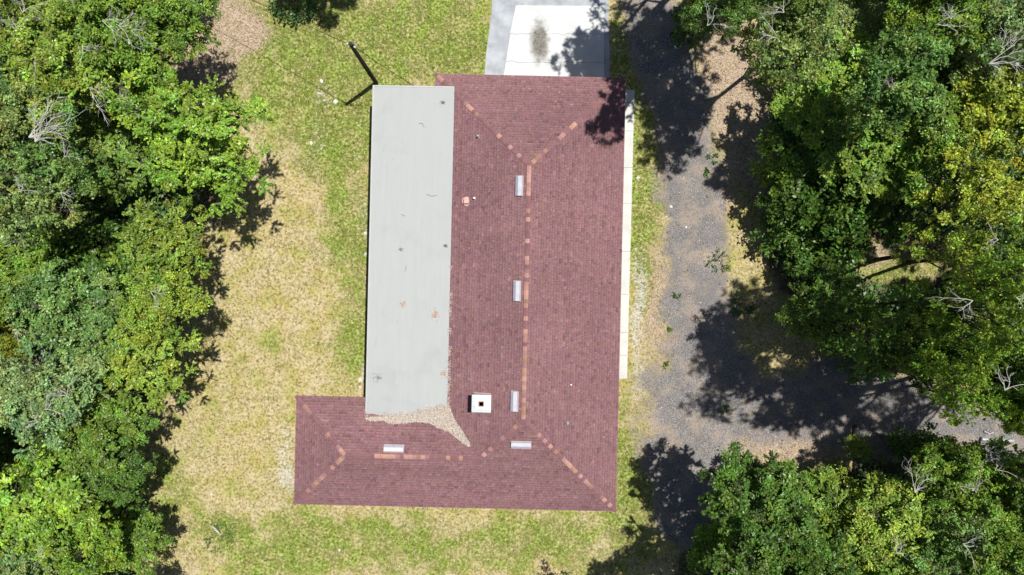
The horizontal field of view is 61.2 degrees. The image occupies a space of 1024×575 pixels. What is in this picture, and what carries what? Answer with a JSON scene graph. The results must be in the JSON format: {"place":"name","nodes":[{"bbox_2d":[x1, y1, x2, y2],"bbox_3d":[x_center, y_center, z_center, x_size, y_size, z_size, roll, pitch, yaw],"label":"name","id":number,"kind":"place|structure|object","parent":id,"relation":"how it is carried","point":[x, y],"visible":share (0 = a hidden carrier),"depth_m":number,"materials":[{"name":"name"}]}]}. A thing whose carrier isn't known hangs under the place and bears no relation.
{"place":"outdoors","nodes":[
{"label":"outdoors","id":0,"kind":"place"},
{"bbox_2d":[0,0,1023,574],"bbox_3d":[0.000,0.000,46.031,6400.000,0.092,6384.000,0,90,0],"label":"ground","id":1,"kind":"structure","parent":0,"point":[304,192],"depth_m":46.03,"materials":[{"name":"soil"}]},
{"bbox_2d":[0,514,4,571],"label":"tree","id":2,"kind":"object","parent":1,"relation":"on","point":[1,554],"visible":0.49,"depth_m":37.02,"materials":[{"name":"green plant"}]},
{"bbox_2d":[0,286,16,322],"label":"tree","id":3,"kind":"object","parent":1,"relation":"on","point":[2,309],"visible":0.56,"depth_m":37.99,"materials":[{"name":"green plant"}]},
{"bbox_2d":[0,323,50,371],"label":"tree","id":4,"kind":"object","parent":1,"relation":"on","point":[8,340],"visible":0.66,"depth_m":39.42,"materials":[{"name":"green plant"}]},
{"bbox_2d":[0,224,58,311],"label":"tree","id":5,"kind":"object","parent":1,"relation":"on","point":[18,265],"visible":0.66,"depth_m":38.31,"materials":[{"name":"green plant"}]},
{"bbox_2d":[0,421,65,507],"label":"tree","id":6,"kind":"object","parent":1,"relation":"on","point":[7,445],"visible":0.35,"depth_m":42.00,"materials":[{"name":"green plant"}]},
{"bbox_2d":[0,525,68,574],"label":"tree","id":7,"kind":"object","parent":1,"relation":"on","point":[16,565],"visible":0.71,"depth_m":37.30,"materials":[{"name":"green plant"}]},
{"bbox_2d":[0,74,74,173],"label":"tree","id":8,"kind":"object","parent":1,"relation":"on","point":[13,97],"visible":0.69,"depth_m":35.31,"materials":[{"name":"green plant"}]},
{"bbox_2d":[0,0,76,68],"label":"tree","id":9,"kind":"object","parent":1,"relation":"on","point":[12,20],"visible":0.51,"depth_m":36.71,"materials":[{"name":"green plant"}]},
{"bbox_2d":[0,158,87,250],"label":"tree","id":10,"kind":"object","parent":1,"relation":"on","point":[19,218],"visible":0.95,"depth_m":35.91,"materials":[{"name":"green plant"}]},
{"bbox_2d":[0,441,95,566],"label":"broadleaf tree","id":11,"kind":"object","parent":1,"relation":"on","point":[48,495],"visible":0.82,"depth_m":37.29,"materials":[{"name":"green plant"}]},
{"bbox_2d":[30,565,74,574],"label":"tree","id":12,"kind":"object","parent":1,"relation":"on","point":[43,573],"visible":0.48,"depth_m":37.86,"materials":[{"name":"green plant"}]},
{"bbox_2d":[0,336,110,460],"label":"tree","id":13,"kind":"object","parent":1,"relation":"on","point":[46,407],"visible":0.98,"depth_m":36.53,"materials":[{"name":"green plant"}]},
{"bbox_2d":[0,90,113,203],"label":"tree","id":14,"kind":"object","parent":1,"relation":"on","point":[68,152],"visible":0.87,"depth_m":36.19,"materials":[{"name":"green plant"}]},
{"bbox_2d":[0,0,123,143],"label":"tree","id":15,"kind":"object","parent":1,"relation":"on","point":[50,54],"visible":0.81,"depth_m":35.82,"materials":[{"name":"green plant"}]},
{"bbox_2d":[0,256,130,382],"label":"tree","id":16,"kind":"object","parent":1,"relation":"on","point":[85,323],"visible":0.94,"depth_m":37.98,"materials":[{"name":"green plant"}]},
{"bbox_2d":[14,191,119,308],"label":"tree","id":17,"kind":"object","parent":1,"relation":"on","point":[77,238],"visible":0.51,"depth_m":41.72,"materials":[{"name":"green plant"}]},
{"bbox_2d":[36,502,126,574],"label":"tree","id":18,"kind":"object","parent":1,"relation":"on","point":[100,537],"visible":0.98,"depth_m":37.35,"materials":[{"name":"green plant"}]},
{"bbox_2d":[53,342,141,419],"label":"tree","id":19,"kind":"object","parent":1,"relation":"on","point":[113,393],"visible":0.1,"depth_m":40.28,"materials":[{"name":"green plant"}]},
{"bbox_2d":[51,103,151,206],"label":"tree","id":20,"kind":"object","parent":1,"relation":"on","point":[108,150],"visible":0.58,"depth_m":40.54,"materials":[{"name":"green plant"}]},
{"bbox_2d":[42,381,163,479],"bbox_3d":[-18.572,6.604,41.753,4.266,9.155,4.420,22,90,0],"label":"tree","id":21,"kind":"object","parent":1,"relation":"on","point":[94,434],"visible":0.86,"depth_m":38.35,"materials":[{"name":"green plant"}]},
{"bbox_2d":[41,0,171,71],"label":"tree","id":22,"kind":"object","parent":1,"relation":"on","point":[117,35],"visible":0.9,"depth_m":36.03,"materials":[{"name":"green plant"}]},
{"bbox_2d":[58,432,159,510],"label":"tree","id":23,"kind":"object","parent":1,"relation":"on","point":[123,479],"visible":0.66,"depth_m":38.79,"materials":[{"name":"green plant"}]},
{"bbox_2d":[85,480,150,528],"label":"tree","id":24,"kind":"object","parent":1,"relation":"on","point":[130,508],"visible":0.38,"depth_m":42.92,"materials":[{"name":"green plant"}]},
{"bbox_2d":[65,21,178,134],"bbox_3d":[-17.522,-9.557,41.005,5.275,10.784,4.562,24,91,-12],"label":"tree","id":25,"kind":"object","parent":1,"relation":"on","point":[144,78],"visible":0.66,"depth_m":36.87,"materials":[{"name":"green plant"}]},
{"bbox_2d":[69,214,182,298],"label":"tree","id":26,"kind":"object","parent":1,"relation":"on","point":[111,244],"visible":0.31,"depth_m":42.45,"materials":[{"name":"green plant"}]},
{"bbox_2d":[106,511,174,574],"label":"broadleaf tree","id":27,"kind":"object","parent":1,"relation":"on","point":[135,536],"visible":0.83,"depth_m":40.61,"materials":[{"name":"green plant"}]},
{"bbox_2d":[101,96,194,191],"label":"tree","id":28,"kind":"object","parent":1,"relation":"on","point":[125,134],"visible":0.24,"depth_m":40.76,"materials":[{"name":"green plant"}]},
{"bbox_2d":[95,312,202,415],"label":"tree","id":29,"kind":"object","parent":1,"relation":"on","point":[145,370],"visible":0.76,"depth_m":38.66,"materials":[{"name":"green plant"}]},
{"bbox_2d":[106,196,212,285],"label":"tree","id":30,"kind":"object","parent":1,"relation":"on","point":[162,241],"visible":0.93,"depth_m":38.04,"materials":[{"name":"green plant"}]},
{"bbox_2d":[114,256,212,349],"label":"tree","id":31,"kind":"object","parent":1,"relation":"on","point":[154,302],"visible":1,"depth_m":36.88,"materials":[{"name":"green plant"}]},
{"bbox_2d":[109,0,222,62],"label":"tree","id":32,"kind":"object","parent":1,"relation":"on","point":[177,38],"visible":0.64,"depth_m":38.02,"materials":[{"name":"green plant"}]},
{"bbox_2d":[132,72,276,217],"bbox_3d":[-13.092,-6.052,40.859,6.144,11.054,6.097,-17,90,0],"label":"tree","id":33,"kind":"object","parent":1,"relation":"on","point":[202,126],"visible":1,"depth_m":36.96,"materials":[{"name":"green plant"}]},
{"bbox_2d":[202,519,236,555],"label":"green shrub","id":34,"kind":"object","parent":1,"relation":"on","point":[225,533],"visible":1,"depth_m":45.89,"materials":[{"name":"green plant"}]},
{"bbox_2d":[266,0,318,27],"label":"green shrub","id":35,"kind":"object","parent":1,"relation":"on","point":[309,6],"visible":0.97,"depth_m":45.37,"materials":[{"name":"green plant"}]},
{"bbox_2d":[346,41,377,84],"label":"utility pole","id":36,"kind":"object","parent":1,"relation":"on","point":[363,64],"visible":0.97,"depth_m":41.46,"materials":[{"name":"metal"}]},
{"bbox_2d":[252,0,344,42],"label":"power cable","id":37,"kind":"object","parent":36,"relation":"attached to","point":[296,20],"visible":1,"depth_m":39.42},
{"bbox_2d":[292,72,626,512],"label":"house","id":38,"kind":"structure","parent":1,"relation":"on","point":[520,213],"depth_m":42.80,"materials":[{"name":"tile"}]},
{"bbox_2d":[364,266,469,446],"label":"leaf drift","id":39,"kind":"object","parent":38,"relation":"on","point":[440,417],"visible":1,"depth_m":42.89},
{"bbox_2d":[0,0,1023,574],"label":"undergrowth","id":40,"kind":"object","parent":1,"relation":"on","point":[164,210],"visible":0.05,"depth_m":44.16,"materials":[{"name":"green plant"}]},
{"bbox_2d":[0,0,1023,574],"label":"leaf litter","id":41,"kind":"object","parent":1,"relation":"on","point":[652,256],"visible":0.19,"depth_m":45.99,"materials":[{"name":"brown plant"}]},
{"bbox_2d":[484,0,609,76],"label":"apron","id":42,"kind":"object","parent":1,"relation":"on","point":[502,16],"visible":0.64,"depth_m":45.99,"materials":[{"name":"grey concrete"}]},
{"bbox_2d":[539,559,557,574],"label":"dead shrub","id":43,"kind":"object","parent":1,"relation":"on","point":[546,570],"visible":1,"depth_m":45.64,"materials":[{"name":"brown plant"}]},
{"bbox_2d":[619,89,634,378],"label":"walkway","id":44,"kind":"structure","parent":1,"relation":"on","point":[627,186],"depth_m":45.97,"materials":[{"name":"concrete"}]},
{"bbox_2d":[667,0,716,49],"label":"green shrub","id":45,"kind":"object","parent":1,"relation":"on","point":[683,31],"visible":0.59,"depth_m":45.32,"materials":[{"name":"green plant"}]},
{"bbox_2d":[686,519,741,574],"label":"tree","id":46,"kind":"object","parent":1,"relation":"on","point":[710,536],"visible":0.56,"depth_m":44.12,"materials":[{"name":"green plant"}]},
{"bbox_2d":[679,0,762,43],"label":"tree","id":47,"kind":"object","parent":1,"relation":"on","point":[715,9],"visible":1,"depth_m":30.82,"materials":[{"name":"green plant"}]},
{"bbox_2d":[698,534,782,574],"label":"tree","id":48,"kind":"object","parent":1,"relation":"on","point":[739,566],"visible":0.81,"depth_m":35.64,"materials":[{"name":"green plant"}]},
{"bbox_2d":[728,293,755,317],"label":"weed","id":49,"kind":"object","parent":1,"relation":"on","point":[736,311],"visible":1,"depth_m":45.81,"materials":[{"name":"green plant"}]},
{"bbox_2d":[697,438,811,562],"bbox_3d":[11.082,9.614,40.631,5.157,11.896,4.375,26,86,14],"label":"tree","id":50,"kind":"object","parent":1,"relation":"on","point":[738,507],"visible":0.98,"depth_m":36.10,"materials":[{"name":"green plant"}]},
{"bbox_2d":[720,0,789,26],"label":"tree","id":51,"kind":"object","parent":1,"relation":"on","point":[766,4],"visible":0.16,"depth_m":34.50,"materials":[{"name":"green plant"}]},
{"bbox_2d":[746,128,813,198],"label":"tree","id":52,"kind":"object","parent":1,"relation":"on","point":[773,170],"visible":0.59,"depth_m":41.84,"materials":[{"name":"green plant"}]},
{"bbox_2d":[747,180,827,257],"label":"tree","id":53,"kind":"object","parent":1,"relation":"on","point":[775,210],"visible":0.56,"depth_m":43.27,"materials":[{"name":"green plant"}]},
{"bbox_2d":[730,0,855,97],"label":"tree","id":54,"kind":"object","parent":1,"relation":"on","point":[808,27],"visible":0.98,"depth_m":33.76,"materials":[{"name":"green plant"}]},
{"bbox_2d":[763,0,836,21],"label":"tree","id":55,"kind":"object","parent":1,"relation":"on","point":[798,4],"visible":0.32,"depth_m":32.77,"materials":[{"name":"green plant"}]},
{"bbox_2d":[780,282,823,334],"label":"tree","id":56,"kind":"object","parent":1,"relation":"on","point":[796,323],"visible":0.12,"depth_m":43.22,"materials":[{"name":"green plant"}]},
{"bbox_2d":[753,503,859,574],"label":"tree","id":57,"kind":"object","parent":1,"relation":"on","point":[809,555],"visible":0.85,"depth_m":36.12,"materials":[{"name":"green plant"}]},
{"bbox_2d":[760,110,854,206],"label":"broadleaf tree","id":58,"kind":"object","parent":1,"relation":"on","point":[807,158],"visible":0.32,"depth_m":41.27,"materials":[{"name":"green plant"}]},
{"bbox_2d":[763,459,852,555],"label":"tree","id":59,"kind":"object","parent":1,"relation":"on","point":[819,482],"visible":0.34,"depth_m":39.18,"materials":[{"name":"green plant"}]},
{"bbox_2d":[764,26,886,156],"bbox_3d":[14.525,-8.925,42.495,5.627,7.653,5.445,-11,90,0],"label":"tree","id":60,"kind":"object","parent":1,"relation":"on","point":[834,84],"visible":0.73,"depth_m":39.65,"materials":[{"name":"green plant"}]},
{"bbox_2d":[774,255,881,357],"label":"tree","id":61,"kind":"object","parent":1,"relation":"on","point":[826,304],"visible":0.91,"depth_m":36.28,"materials":[{"name":"green plant"}]},
{"bbox_2d":[783,225,875,300],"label":"tree","id":62,"kind":"object","parent":1,"relation":"on","point":[823,252],"visible":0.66,"depth_m":42.77,"materials":[{"name":"green plant"}]},
{"bbox_2d":[815,461,846,496],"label":"tree","id":63,"kind":"object","parent":1,"relation":"on","point":[822,468],"visible":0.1,"depth_m":43.41,"materials":[{"name":"green plant"}]},
{"bbox_2d":[785,170,886,263],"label":"tree","id":64,"kind":"object","parent":1,"relation":"on","point":[835,211],"visible":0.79,"depth_m":41.15,"materials":[{"name":"green plant"}]},
{"bbox_2d":[801,523,879,574],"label":"tree","id":65,"kind":"object","parent":1,"relation":"on","point":[853,556],"visible":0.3,"depth_m":38.25,"materials":[{"name":"green plant"}]},
{"bbox_2d":[788,276,894,359],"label":"tree","id":66,"kind":"object","parent":1,"relation":"on","point":[833,344],"visible":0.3,"depth_m":41.70,"materials":[{"name":"green plant"}]},
{"bbox_2d":[841,432,875,461],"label":"tree","id":67,"kind":"object","parent":1,"relation":"on","point":[858,446],"visible":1,"depth_m":43.62,"materials":[{"name":"green plant"}]},
{"bbox_2d":[809,0,915,80],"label":"tree","id":68,"kind":"object","parent":1,"relation":"on","point":[867,13],"visible":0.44,"depth_m":39.39,"materials":[{"name":"green plant"}]},
{"bbox_2d":[852,455,884,485],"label":"green shrub","id":69,"kind":"object","parent":1,"relation":"on","point":[870,460],"visible":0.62,"depth_m":45.52,"materials":[{"name":"green plant"}]},
{"bbox_2d":[835,312,904,384],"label":"tree","id":70,"kind":"object","parent":1,"relation":"on","point":[853,380],"visible":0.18,"depth_m":43.26,"materials":[{"name":"green plant"}]},
{"bbox_2d":[832,465,908,536],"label":"tree","id":71,"kind":"object","parent":1,"relation":"on","point":[881,478],"visible":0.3,"depth_m":39.54,"materials":[{"name":"green plant"}]},
{"bbox_2d":[815,95,933,204],"bbox_3d":[17.103,-6.400,42.161,5.266,8.372,4.906,1,94,11],"label":"tree","id":72,"kind":"object","parent":1,"relation":"on","point":[860,140],"visible":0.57,"depth_m":39.16,"materials":[{"name":"green plant"}]},
{"bbox_2d":[832,280,944,381],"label":"tree","id":73,"kind":"object","parent":1,"relation":"on","point":[874,350],"visible":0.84,"depth_m":32.27,"materials":[{"name":"green plant"}]},
{"bbox_2d":[839,24,954,131],"bbox_3d":[16.203,-8.659,38.981,3.808,15.096,4.489,22,100,8],"label":"tree","id":74,"kind":"object","parent":1,"relation":"on","point":[868,88],"visible":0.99,"depth_m":33.29,"materials":[{"name":"green plant"}]},
{"bbox_2d":[860,169,934,249],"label":"tree","id":75,"kind":"object","parent":1,"relation":"on","point":[890,210],"visible":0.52,"depth_m":41.05,"materials":[{"name":"green plant"}]},
{"bbox_2d":[841,474,956,574],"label":"tree","id":76,"kind":"object","parent":1,"relation":"on","point":[886,546],"visible":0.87,"depth_m":37.33,"materials":[{"name":"green plant"}]},
{"bbox_2d":[880,554,926,574],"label":"tree","id":77,"kind":"object","parent":1,"relation":"on","point":[888,572],"visible":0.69,"depth_m":36.73,"materials":[{"name":"green plant"}]},
{"bbox_2d":[884,421,953,473],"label":"tree","id":78,"kind":"object","parent":1,"relation":"on","point":[909,444],"visible":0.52,"depth_m":43.94,"materials":[{"name":"green plant"}]},
{"bbox_2d":[882,338,967,396],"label":"tree","id":79,"kind":"object","parent":1,"relation":"on","point":[953,353],"visible":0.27,"depth_m":31.59,"materials":[{"name":"green plant"}]},
{"bbox_2d":[869,84,984,208],"bbox_3d":[18.387,-6.208,41.035,4.552,10.657,4.856,-22,90,0],"label":"tree","id":80,"kind":"object","parent":1,"relation":"on","point":[923,143],"visible":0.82,"depth_m":37.41,"materials":[{"name":"green plant"}]},
{"bbox_2d":[890,310,968,376],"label":"tree","id":81,"kind":"object","parent":1,"relation":"on","point":[898,363],"visible":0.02,"depth_m":41.50,"materials":[{"name":"green plant"}]},
{"bbox_2d":[881,273,987,374],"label":"tree","id":82,"kind":"object","parent":1,"relation":"on","point":[945,331],"visible":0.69,"depth_m":31.16,"materials":[{"name":"green plant"}]},
{"bbox_2d":[881,0,994,69],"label":"tree","id":83,"kind":"object","parent":1,"relation":"on","point":[940,19],"visible":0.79,"depth_m":35.65,"materials":[{"name":"green plant"}]},
{"bbox_2d":[902,434,983,514],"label":"tree","id":84,"kind":"object","parent":1,"relation":"on","point":[935,466],"visible":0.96,"depth_m":36.75,"materials":[{"name":"green plant"}]},
{"bbox_2d":[884,344,1011,427],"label":"tree","id":85,"kind":"object","parent":1,"relation":"on","point":[950,400],"visible":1,"depth_m":27.68,"materials":[{"name":"green plant"}]},
{"bbox_2d":[893,487,1004,574],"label":"tree","id":86,"kind":"object","parent":1,"relation":"on","point":[954,519],"visible":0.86,"depth_m":35.97,"materials":[{"name":"green plant"}]},
{"bbox_2d":[875,195,1023,306],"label":"tree","id":87,"kind":"object","parent":1,"relation":"on","point":[975,239],"visible":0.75,"depth_m":29.34,"materials":[{"name":"green plant"}]},
{"bbox_2d":[882,243,1023,370],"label":"tree","id":88,"kind":"object","parent":1,"relation":"on","point":[1015,297],"visible":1,"depth_m":26.49,"materials":[{"name":"green plant"}]},
{"bbox_2d":[911,39,995,117],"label":"tree","id":89,"kind":"object","parent":1,"relation":"on","point":[956,58],"visible":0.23,"depth_m":41.14,"materials":[{"name":"green plant"}]},
{"bbox_2d":[907,206,1023,300],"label":"tree","id":90,"kind":"object","parent":1,"relation":"on","point":[1000,243],"visible":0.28,"depth_m":29.43,"materials":[{"name":"green plant"}]},
{"bbox_2d":[910,376,1023,437],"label":"tree","id":91,"kind":"object","parent":1,"relation":"on","point":[1015,411],"visible":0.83,"depth_m":29.25,"materials":[{"name":"green plant"}]},
{"bbox_2d":[912,117,1023,231],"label":"tree","id":92,"kind":"object","parent":1,"relation":"on","point":[997,179],"visible":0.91,"depth_m":35.21,"materials":[{"name":"green plant"}]},
{"bbox_2d":[939,58,1023,162],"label":"broadleaf tree","id":93,"kind":"object","parent":1,"relation":"on","point":[1005,104],"visible":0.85,"depth_m":36.12,"materials":[{"name":"green plant"}]},
{"bbox_2d":[942,419,1023,522],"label":"tree","id":94,"kind":"object","parent":1,"relation":"on","point":[1001,485],"visible":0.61,"depth_m":37.82,"materials":[{"name":"green plant"}]},
{"bbox_2d":[943,0,1023,90],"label":"tree","id":95,"kind":"object","parent":1,"relation":"on","point":[1012,14],"visible":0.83,"depth_m":35.41,"materials":[{"name":"green plant"}]},
{"bbox_2d":[943,315,1023,394],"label":"tree","id":96,"kind":"object","parent":1,"relation":"on","point":[961,340],"visible":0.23,"depth_m":32.62,"materials":[{"name":"green plant"}]},
{"bbox_2d":[944,489,1023,574],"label":"tree","id":97,"kind":"object","parent":1,"relation":"on","point":[1008,534],"visible":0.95,"depth_m":35.30,"materials":[{"name":"green plant"}]},
{"bbox_2d":[964,330,1023,411],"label":"tree","id":98,"kind":"object","parent":1,"relation":"on","point":[1009,377],"visible":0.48,"depth_m":30.83,"materials":[{"name":"green plant"}]},
{"bbox_2d":[1008,346,1023,372],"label":"tree","id":99,"kind":"object","parent":1,"relation":"on","point":[1016,369],"visible":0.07,"depth_m":31.44,"materials":[{"name":"green plant"}]},
{"bbox_2d":[1010,492,1023,537],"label":"tree","id":100,"kind":"object","parent":1,"relation":"on","point":[1019,502],"visible":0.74,"depth_m":36.04,"materials":[{"name":"green plant"}]},
{"bbox_2d":[1013,128,1023,181],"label":"tree","id":101,"kind":"object","parent":1,"relation":"on","point":[1020,174],"visible":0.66,"depth_m":35.99,"materials":[{"name":"green plant"}]},
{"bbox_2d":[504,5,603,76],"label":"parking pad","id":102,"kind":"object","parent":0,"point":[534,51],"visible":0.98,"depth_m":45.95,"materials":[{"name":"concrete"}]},
{"bbox_2d":[600,0,1023,557],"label":"driveway","id":103,"kind":"structure","parent":0,"point":[693,150],"depth_m":46.02,"materials":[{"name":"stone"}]},
{"bbox_2d":[704,246,733,272],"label":"weed","id":104,"kind":"object","parent":103,"relation":"on","point":[715,266],"visible":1,"depth_m":45.86,"materials":[{"name":"green plant"}]},
{"bbox_2d":[853,425,856,475],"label":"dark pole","id":105,"kind":"object","parent":103,"relation":"on","point":[855,430],"visible":0.41,"depth_m":45.81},
{"bbox_2d":[873,427,925,437],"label":"fallen log","id":106,"kind":"object","parent":103,"relation":"on","point":[880,432],"visible":0.58,"depth_m":45.70,"materials":[{"name":"wood"}]},
{"bbox_2d":[981,437,1013,442],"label":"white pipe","id":107,"kind":"object","parent":103,"relation":"on","point":[987,438],"visible":0.55,"depth_m":45.79,"materials":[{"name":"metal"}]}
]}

